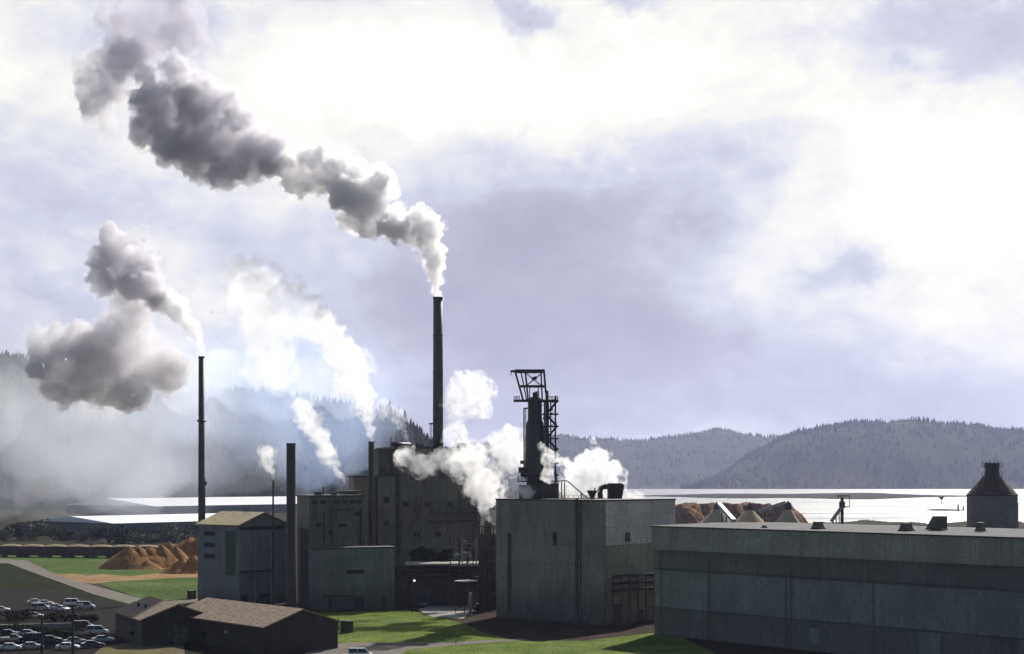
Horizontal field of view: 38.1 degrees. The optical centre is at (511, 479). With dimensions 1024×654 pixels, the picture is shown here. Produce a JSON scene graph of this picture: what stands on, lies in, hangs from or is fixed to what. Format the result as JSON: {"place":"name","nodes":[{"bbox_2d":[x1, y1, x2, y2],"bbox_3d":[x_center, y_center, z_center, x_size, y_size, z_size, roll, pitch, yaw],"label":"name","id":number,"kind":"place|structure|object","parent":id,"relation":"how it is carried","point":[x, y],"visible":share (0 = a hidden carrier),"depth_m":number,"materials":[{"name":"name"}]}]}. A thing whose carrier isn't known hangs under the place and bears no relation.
{"place":"outdoors","nodes":[
{"label":"outdoors","id":0,"kind":"place"},
{"bbox_2d":[0,555,163,575],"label":"field","id":1,"kind":"structure","parent":0,"point":[53,566],"depth_m":535.59,"materials":[{"name":"green plant"}]},
{"bbox_2d":[97,545,188,569],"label":"sawdust pile","id":2,"kind":"object","parent":1,"relation":"on","point":[147,558],"visible":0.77,"depth_m":517.04,"materials":[{"name":"wood"}]},
{"bbox_2d":[159,555,197,573],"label":"sawdust pile","id":3,"kind":"object","parent":1,"relation":"on","point":[184,566],"visible":0.56,"depth_m":489.68,"materials":[{"name":"wood"}]},
{"bbox_2d":[163,537,197,557],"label":"sawdust pile","id":4,"kind":"object","parent":1,"relation":"on","point":[188,547],"visible":0.12,"depth_m":550.48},
{"bbox_2d":[0,559,197,603],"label":"road","id":5,"kind":"structure","parent":0,"point":[86,587],"depth_m":433.84,"materials":[{"name":"asphalt"}]},
{"bbox_2d":[29,557,197,599],"bbox_3d":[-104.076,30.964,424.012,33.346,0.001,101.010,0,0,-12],"label":"field","id":6,"kind":"structure","parent":0,"point":[123,585],"depth_m":426.12,"materials":[{"name":"green plant"}]},
{"bbox_2d":[197,356,206,521],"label":"smokestack","id":7,"kind":"object","parent":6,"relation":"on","point":[201,421],"visible":0.78,"depth_m":391.29,"materials":[{"name":"metal"}]},
{"bbox_2d":[57,573,197,583],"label":"dirt track","id":8,"kind":"structure","parent":0,"point":[99,578],"depth_m":469.51,"materials":[{"name":"soil"}]},
{"bbox_2d":[195,511,285,603],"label":"gabled building","id":9,"kind":"structure","parent":0,"point":[234,555],"depth_m":368.41,"materials":[{"name":"metal"}]},
{"bbox_2d":[0,363,497,510],"bbox_3d":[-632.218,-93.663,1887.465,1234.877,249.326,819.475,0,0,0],"label":"hills","id":10,"kind":"structure","parent":0,"point":[110,442],"depth_m":1623.85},
{"bbox_2d":[0,349,497,508],"bbox_3d":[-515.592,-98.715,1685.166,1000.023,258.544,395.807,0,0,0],"label":"forest","id":11,"kind":"object","parent":10,"relation":"on","point":[387,415],"visible":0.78,"depth_m":1684.10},
{"bbox_2d":[296,492,364,606],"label":"industrial building","id":12,"kind":"structure","parent":0,"point":[333,519],"depth_m":362.07,"materials":[{"name":"concrete"}]},
{"bbox_2d":[305,638,526,653],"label":"path","id":13,"kind":"structure","parent":0,"point":[386,647],"depth_m":274.75,"materials":[{"name":"concrete"}]},
{"bbox_2d":[348,648,372,653],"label":"parked car","id":14,"kind":"object","parent":13,"relation":"on","point":[358,651],"visible":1,"depth_m":255.75,"materials":[{"name":"white paint"}]},
{"bbox_2d":[184,577,833,653],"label":"yard ground","id":15,"kind":"structure","parent":0,"point":[488,621],"depth_m":304.84,"materials":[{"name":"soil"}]},
{"bbox_2d":[186,597,341,653],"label":"shed","id":16,"kind":"structure","parent":15,"relation":"on","point":[250,627],"depth_m":268.90,"materials":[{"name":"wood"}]},
{"bbox_2d":[295,637,307,652],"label":"door","id":17,"kind":"structure","parent":16,"relation":"in","point":[301,644],"depth_m":266.57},
{"bbox_2d":[272,480,275,604],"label":"exhaust pipe","id":18,"kind":"object","parent":15,"relation":"on","point":[273,557],"visible":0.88,"depth_m":361.83,"materials":[{"name":"metal"}]},
{"bbox_2d":[286,443,295,607],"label":"smokestack","id":19,"kind":"object","parent":15,"relation":"on","point":[290,524],"visible":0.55,"depth_m":344.06,"materials":[{"name":"metal"}]},
{"bbox_2d":[307,545,395,610],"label":"lean to building","id":20,"kind":"structure","parent":15,"relation":"on","point":[360,577],"depth_m":353.17,"materials":[{"name":"metal"}]},
{"bbox_2d":[352,596,364,609],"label":"door","id":21,"kind":"structure","parent":20,"relation":"in","point":[358,602],"depth_m":353.33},
{"bbox_2d":[348,476,374,544],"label":"tan block","id":22,"kind":"structure","parent":15,"relation":"on","point":[358,483],"depth_m":379.95,"materials":[{"name":"concrete"}]},
{"bbox_2d":[368,442,374,544],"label":"smokestack","id":23,"kind":"object","parent":15,"relation":"on","point":[370,493],"visible":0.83,"depth_m":375.37,"materials":[{"name":"metal"}]},
{"bbox_2d":[374,474,395,545],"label":"stair block","id":24,"kind":"structure","parent":15,"relation":"on","point":[384,509],"depth_m":381.83,"materials":[{"name":"concrete"}]},
{"bbox_2d":[374,449,393,473],"bbox_3d":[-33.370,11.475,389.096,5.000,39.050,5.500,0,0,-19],"label":"penthouse","id":25,"kind":"object","parent":24,"relation":"on","point":[383,461],"visible":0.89,"depth_m":386.73,"materials":[{"name":"concrete"}]},
{"bbox_2d":[408,549,424,560],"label":"tree","id":26,"kind":"object","parent":15,"relation":"on","point":[413,554],"visible":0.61,"depth_m":372.61,"materials":[{"name":"green plant"}]},
{"bbox_2d":[375,443,481,564],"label":"boiler house","id":27,"kind":"structure","parent":15,"relation":"on","point":[437,498],"depth_m":389.67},
{"bbox_2d":[429,297,443,446],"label":"smokestack","id":28,"kind":"object","parent":27,"relation":"on","point":[437,423],"visible":0.94,"depth_m":400.83,"materials":[{"name":"metal"}]},
{"bbox_2d":[417,546,444,560],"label":"tree","id":29,"kind":"object","parent":15,"relation":"on","point":[434,555],"visible":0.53,"depth_m":372.04,"materials":[{"name":"green plant"}]},
{"bbox_2d":[395,561,478,606],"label":"process annex","id":30,"kind":"object","parent":15,"relation":"on","point":[431,584],"visible":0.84,"depth_m":362.53,"materials":[{"name":"concrete"}]},
{"bbox_2d":[415,593,426,606],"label":"door","id":31,"kind":"structure","parent":30,"relation":"in","point":[419,597],"depth_m":362.41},
{"bbox_2d":[424,579,436,587],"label":"window","id":32,"kind":"structure","parent":30,"relation":"in","point":[431,583],"depth_m":362.59,"materials":[{"name":"grey glass"}]},
{"bbox_2d":[444,579,456,587],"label":"window","id":33,"kind":"structure","parent":30,"relation":"in","point":[445,580],"depth_m":362.85,"materials":[{"name":"grey glass"}]},
{"bbox_2d":[417,606,473,618],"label":"concrete apron","id":34,"kind":"object","parent":15,"relation":"on","point":[443,611],"visible":0.62,"depth_m":347.57,"materials":[{"name":"concrete"}]},
{"bbox_2d":[440,548,454,560],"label":"tree","id":35,"kind":"object","parent":15,"relation":"on","point":[445,553],"visible":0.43,"depth_m":372.54,"materials":[{"name":"green plant"}]},
{"bbox_2d":[450,536,476,608],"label":"tank gantry","id":36,"kind":"object","parent":15,"relation":"on","point":[462,555],"visible":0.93,"depth_m":357.00,"materials":[{"name":"metal"}]},
{"bbox_2d":[455,580,476,612],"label":"canopy roof","id":37,"kind":"structure","parent":15,"relation":"on","point":[464,581],"depth_m":344.39,"materials":[{"name":"white metal"}]},
{"bbox_2d":[467,591,474,615],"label":"storage tank","id":38,"kind":"object","parent":15,"relation":"on","point":[470,604],"visible":1,"depth_m":338.69,"materials":[{"name":"metal"}]},
{"bbox_2d":[472,509,495,611],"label":"pipe tower","id":39,"kind":"structure","parent":15,"relation":"on","point":[487,571],"depth_m":350.43,"materials":[{"name":"metal"}]},
{"bbox_2d":[611,572,653,625],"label":"pipe rack","id":40,"kind":"object","parent":15,"relation":"on","point":[637,588],"visible":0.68,"depth_m":318.39,"materials":[{"name":"metal"}]},
{"bbox_2d":[650,522,1023,653],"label":"warehouse","id":41,"kind":"structure","parent":15,"relation":"on","point":[857,589],"depth_m":263.59,"materials":[{"name":"metal"}]},
{"bbox_2d":[897,523,914,530],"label":"roof vent","id":42,"kind":"object","parent":41,"relation":"on","point":[906,527],"visible":1,"depth_m":262.00,"materials":[{"name":"metal"}]},
{"bbox_2d":[924,516,947,529],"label":"roof vent","id":43,"kind":"object","parent":41,"relation":"on","point":[937,522],"visible":1,"depth_m":263.78,"materials":[{"name":"metal"}]},
{"bbox_2d":[966,461,1018,528],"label":"silo","id":44,"kind":"object","parent":15,"relation":"on","point":[992,497],"visible":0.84,"depth_m":424.76,"materials":[{"name":"metal"}]},
{"bbox_2d":[0,487,1023,653],"bbox_3d":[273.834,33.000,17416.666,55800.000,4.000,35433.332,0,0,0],"label":"ground","id":45,"kind":"structure","parent":0,"point":[8,518],"depth_m":1284.75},
{"bbox_2d":[0,526,15,540],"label":"shrub","id":46,"kind":"object","parent":45,"relation":"on","point":[4,535],"visible":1,"depth_m":750.99,"materials":[{"name":"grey plant"}]},
{"bbox_2d":[0,610,34,620],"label":"shrub","id":47,"kind":"object","parent":45,"relation":"on","point":[17,616],"visible":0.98,"depth_m":323.86,"materials":[{"name":"green plant"}]},
{"bbox_2d":[4,522,32,539],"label":"shrub","id":48,"kind":"object","parent":45,"relation":"on","point":[18,530],"visible":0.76,"depth_m":761.68,"materials":[{"name":"green plant"}]},
{"bbox_2d":[1,608,44,619],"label":"shrub","id":49,"kind":"object","parent":45,"relation":"on","point":[28,612],"visible":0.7,"depth_m":327.90,"materials":[{"name":"green plant"}]},
{"bbox_2d":[4,625,44,630],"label":"shrub","id":50,"kind":"object","parent":45,"relation":"on","point":[20,628],"visible":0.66,"depth_m":298.80,"materials":[{"name":"green plant"}]},
{"bbox_2d":[19,519,54,539],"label":"shrub","id":51,"kind":"object","parent":45,"relation":"on","point":[40,529],"visible":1,"depth_m":761.22,"materials":[{"name":"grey plant"}]},
{"bbox_2d":[44,523,62,537],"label":"shrub","id":52,"kind":"object","parent":45,"relation":"on","point":[55,529],"visible":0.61,"depth_m":785.32,"materials":[{"name":"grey plant"}]},
{"bbox_2d":[43,612,65,620],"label":"shrub","id":53,"kind":"object","parent":45,"relation":"on","point":[49,614],"visible":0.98,"depth_m":324.08,"materials":[{"name":"green plant"}]},
{"bbox_2d":[0,564,125,605],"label":"verge","id":54,"kind":"structure","parent":45,"relation":"on","point":[13,577],"depth_m":442.02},
{"bbox_2d":[51,631,74,638],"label":"shrub","id":55,"kind":"object","parent":45,"relation":"on","point":[61,634],"visible":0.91,"depth_m":287.17,"materials":[{"name":"green plant"}]},
{"bbox_2d":[52,531,79,540],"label":"shrub","id":56,"kind":"object","parent":45,"relation":"on","point":[64,536],"visible":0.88,"depth_m":751.59,"materials":[{"name":"green plant"}]},
{"bbox_2d":[49,611,82,620],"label":"shrub","id":57,"kind":"object","parent":45,"relation":"on","point":[67,616],"visible":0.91,"depth_m":324.58,"materials":[{"name":"green plant"}]},
{"bbox_2d":[72,531,91,541],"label":"shrub","id":58,"kind":"object","parent":45,"relation":"on","point":[82,537],"visible":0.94,"depth_m":735.45,"materials":[{"name":"grey plant"}]},
{"bbox_2d":[77,613,99,621],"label":"shrub","id":59,"kind":"object","parent":45,"relation":"on","point":[92,618],"visible":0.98,"depth_m":322.50,"materials":[{"name":"green plant"}]},
{"bbox_2d":[0,589,189,653],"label":"parking lot","id":60,"kind":"structure","parent":45,"relation":"on","point":[15,599],"depth_m":330.43,"materials":[{"name":"asphalt"}]},
{"bbox_2d":[0,634,21,642],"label":"parked car","id":61,"kind":"object","parent":60,"relation":"on","point":[13,637],"visible":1,"depth_m":281.07,"materials":[{"name":"silver paint"}]},
{"bbox_2d":[0,642,22,650],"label":"parked car","id":62,"kind":"object","parent":60,"relation":"on","point":[10,645],"visible":1,"depth_m":268.18,"materials":[{"name":"white paint"}]},
{"bbox_2d":[18,632,40,642],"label":"parked car","id":63,"kind":"object","parent":60,"relation":"on","point":[32,636],"visible":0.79,"depth_m":281.14,"materials":[{"name":"black paint"}]},
{"bbox_2d":[19,642,43,649],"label":"parked car","id":64,"kind":"object","parent":60,"relation":"on","point":[25,645],"visible":0.91,"depth_m":269.53,"materials":[{"name":"silver metal"}]},
{"bbox_2d":[0,623,71,629],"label":"wall","id":65,"kind":"structure","parent":60,"relation":"on","point":[56,625],"depth_m":308.32,"materials":[{"name":"concrete"}]},
{"bbox_2d":[32,615,42,653],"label":"lamp post","id":66,"kind":"object","parent":60,"relation":"on","point":[41,647],"visible":1,"depth_m":250.78,"materials":[{"name":"metal"}]},
{"bbox_2d":[30,603,49,610],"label":"parked car","id":67,"kind":"object","parent":60,"relation":"on","point":[44,606],"visible":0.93,"depth_m":349.47,"materials":[{"name":"beige paint"}]},
{"bbox_2d":[39,635,62,642],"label":"parked car","id":68,"kind":"object","parent":60,"relation":"on","point":[51,638],"visible":0.96,"depth_m":281.14,"materials":[{"name":"grey paint"}]},
{"bbox_2d":[55,642,79,649],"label":"parked car","id":69,"kind":"object","parent":60,"relation":"on","point":[60,646],"visible":0.86,"depth_m":268.82,"materials":[{"name":"white paint"}]},
{"bbox_2d":[63,604,82,653],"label":"lamp post","id":70,"kind":"object","parent":60,"relation":"on","point":[72,640],"visible":1,"depth_m":250.78,"materials":[{"name":"metal"}]},
{"bbox_2d":[74,620,93,629],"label":"parked car","id":71,"kind":"object","parent":60,"relation":"on","point":[78,624],"visible":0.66,"depth_m":305.66,"materials":[{"name":"brown paint"}]},
{"bbox_2d":[76,601,95,608],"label":"parked car","id":72,"kind":"object","parent":60,"relation":"on","point":[89,604],"visible":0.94,"depth_m":354.17,"materials":[{"name":"silver metal"}]},
{"bbox_2d":[80,640,104,647],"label":"parked car","id":73,"kind":"object","parent":60,"relation":"on","point":[86,643],"visible":1,"depth_m":272.41,"materials":[{"name":"blue paint"}]},
{"bbox_2d":[86,625,108,634],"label":"parked car","id":74,"kind":"object","parent":60,"relation":"on","point":[91,629],"visible":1,"depth_m":295.35,"materials":[{"name":"white paint"}]},
{"bbox_2d":[91,635,114,641],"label":"parked car","id":75,"kind":"object","parent":60,"relation":"on","point":[97,638],"visible":0.94,"depth_m":281.22,"materials":[{"name":"silver metal"}]},
{"bbox_2d":[88,526,132,543],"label":"shrub","id":76,"kind":"object","parent":45,"relation":"on","point":[117,536],"visible":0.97,"depth_m":719.98,"materials":[{"name":"green plant"}]},
{"bbox_2d":[32,513,215,534],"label":"white roofed warehouse","id":77,"kind":"structure","parent":45,"relation":"on","point":[148,523],"depth_m":826.88,"materials":[{"name":"metal"}]},
{"bbox_2d":[94,642,184,653],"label":"verge","id":78,"kind":"structure","parent":45,"relation":"on","point":[129,648],"depth_m":269.68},
{"bbox_2d":[126,533,163,542],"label":"shrub","id":79,"kind":"object","parent":45,"relation":"on","point":[145,538],"visible":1,"depth_m":719.75,"materials":[{"name":"grey plant"}]},
{"bbox_2d":[112,596,203,645],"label":"shed","id":80,"kind":"structure","parent":45,"relation":"on","point":[148,620],"depth_m":279.50,"materials":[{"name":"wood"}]},
{"bbox_2d":[155,523,180,531],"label":"shrub","id":81,"kind":"object","parent":45,"relation":"on","point":[172,527],"visible":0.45,"depth_m":810.02,"materials":[{"name":"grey plant"}]},
{"bbox_2d":[156,530,186,542],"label":"shrub","id":82,"kind":"object","parent":45,"relation":"on","point":[168,536],"visible":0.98,"depth_m":729.37,"materials":[{"name":"grey plant"}]},
{"bbox_2d":[166,621,192,644],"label":"shrub","id":83,"kind":"object","parent":45,"relation":"on","point":[180,641],"visible":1,"depth_m":277.10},
{"bbox_2d":[66,496,296,514],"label":"white roofed warehouse","id":84,"kind":"structure","parent":45,"relation":"on","point":[145,506],"depth_m":1345.49,"materials":[{"name":"metal"}]},
{"bbox_2d":[174,528,197,541],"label":"shrub","id":85,"kind":"object","parent":45,"relation":"on","point":[188,534],"visible":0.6,"depth_m":741.77,"materials":[{"name":"grey plant"}]},
{"bbox_2d":[675,502,714,523],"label":"bark pile","id":86,"kind":"object","parent":45,"relation":"on","point":[690,513],"visible":0.21,"depth_m":810.37,"materials":[{"name":"wood"}]},
{"bbox_2d":[700,502,729,522],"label":"chip store","id":87,"kind":"structure","parent":45,"relation":"on","point":[714,516],"depth_m":596.59,"materials":[{"name":"metal"}]},
{"bbox_2d":[717,503,735,521],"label":"conveyor","id":88,"kind":"object","parent":45,"relation":"on","point":[727,513],"visible":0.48,"depth_m":574.63,"materials":[{"name":"metal"}]},
{"bbox_2d":[736,503,763,521],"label":"chip store","id":89,"kind":"structure","parent":45,"relation":"on","point":[749,514],"depth_m":607.15,"materials":[{"name":"concrete"}]},
{"bbox_2d":[699,502,807,522],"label":"bark pile","id":90,"kind":"object","parent":45,"relation":"on","point":[736,510],"visible":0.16,"depth_m":782.94,"materials":[{"name":"wood"}]},
{"bbox_2d":[759,501,785,521],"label":"conveyor","id":91,"kind":"object","parent":45,"relation":"on","point":[772,506],"visible":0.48,"depth_m":595.60,"materials":[{"name":"metal"}]},
{"bbox_2d":[776,501,799,522],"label":"chip store","id":92,"kind":"structure","parent":45,"relation":"on","point":[788,515],"depth_m":587.86,"materials":[{"name":"metal"}]},
{"bbox_2d":[0,0,1023,446],"label":"sky","id":93,"kind":"structure","parent":0,"point":[778,217],"materials":[{"name":"white"}]},
{"bbox_2d":[312,609,714,653],"bbox_3d":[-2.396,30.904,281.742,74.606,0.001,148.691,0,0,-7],"label":"lawn","id":94,"kind":"structure","parent":0,"point":[682,644],"depth_m":286.89,"materials":[{"name":"plant"}]},
{"bbox_2d":[341,620,352,632],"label":"utility cabinet","id":95,"kind":"object","parent":94,"relation":"on","point":[346,626],"visible":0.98,"depth_m":299.63,"materials":[{"name":"metal"}]},
{"bbox_2d":[495,497,675,625],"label":"digester building","id":96,"kind":"structure","parent":0,"point":[566,559],"depth_m":323.59,"materials":[{"name":"concrete"}]},
{"bbox_2d":[510,369,559,498],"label":"digester tower","id":97,"kind":"structure","parent":96,"relation":"on","point":[535,468],"depth_m":336.07,"materials":[{"name":"metal"}]},
{"bbox_2d":[597,483,623,498],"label":"cyclone housing","id":98,"kind":"object","parent":96,"relation":"on","point":[614,490],"visible":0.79,"depth_m":332.40,"materials":[{"name":"metal"}]},
{"bbox_2d":[614,603,620,623],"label":"door","id":99,"kind":"structure","parent":96,"relation":"in","point":[617,607],"depth_m":318.35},
{"bbox_2d":[470,429,776,486],"bbox_3d":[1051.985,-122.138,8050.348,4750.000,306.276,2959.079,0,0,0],"label":"hills","id":100,"kind":"structure","parent":0,"point":[627,455],"depth_m":7199.83,"materials":[{"name":"plant"}]},
{"bbox_2d":[466,426,785,485],"bbox_3d":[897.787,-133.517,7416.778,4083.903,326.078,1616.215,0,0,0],"label":"forest","id":101,"kind":"object","parent":100,"relation":"on","point":[757,435],"visible":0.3,"depth_m":7414.99,"materials":[{"name":"plant"}]},
{"bbox_2d":[622,489,1023,523],"bbox_3d":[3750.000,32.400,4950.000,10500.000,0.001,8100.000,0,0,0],"label":"river water","id":102,"kind":"structure","parent":0,"point":[810,510],"depth_m":2108.59,"materials":[{"name":"grey liquid"}]},
{"bbox_2d":[837,495,849,523],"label":"chute tower","id":103,"kind":"structure","parent":0,"point":[842,503],"depth_m":601.45,"materials":[{"name":"metal"}]},
{"bbox_2d":[684,421,1023,488],"bbox_3d":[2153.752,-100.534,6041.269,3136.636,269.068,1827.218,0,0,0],"label":"hills","id":104,"kind":"structure","parent":0,"point":[936,455],"depth_m":5441.05,"materials":[{"name":"plant"}]},
{"bbox_2d":[680,415,1023,488],"bbox_3d":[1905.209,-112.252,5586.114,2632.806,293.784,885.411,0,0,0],"label":"forest","id":105,"kind":"object","parent":104,"relation":"on","point":[710,481],"visible":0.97,"depth_m":5540.82,"materials":[{"name":"plant"}]},
{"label":"rail track","id":106,"kind":"structure","parent":0,"visible":0},
{"bbox_2d":[0,544,22,556],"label":"rail wagon","id":107,"kind":"object","parent":106,"relation":"on","point":[6,550],"visible":1,"depth_m":594.10,"materials":[{"name":"metal"}]},
{"bbox_2d":[22,544,44,556],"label":"rail wagon","id":108,"kind":"object","parent":106,"relation":"on","point":[32,549],"visible":0.99,"depth_m":592.89,"materials":[{"name":"metal"}]},
{"bbox_2d":[44,544,67,556],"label":"rail wagon","id":109,"kind":"object","parent":106,"relation":"on","point":[55,550],"visible":1,"depth_m":591.51,"materials":[{"name":"metal"}]},
{"bbox_2d":[67,544,90,557],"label":"rail wagon","id":110,"kind":"object","parent":106,"relation":"on","point":[78,550],"visible":1,"depth_m":590.26,"materials":[{"name":"metal"}]},
{"bbox_2d":[90,545,112,557],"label":"rail wagon","id":111,"kind":"object","parent":106,"relation":"on","point":[100,550],"visible":0.98,"depth_m":588.97,"materials":[{"name":"metal"}]},
{"bbox_2d":[112,545,135,555],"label":"rail wagon","id":112,"kind":"object","parent":106,"relation":"on","point":[116,549],"visible":0.38,"depth_m":587.99,"materials":[{"name":"metal"}]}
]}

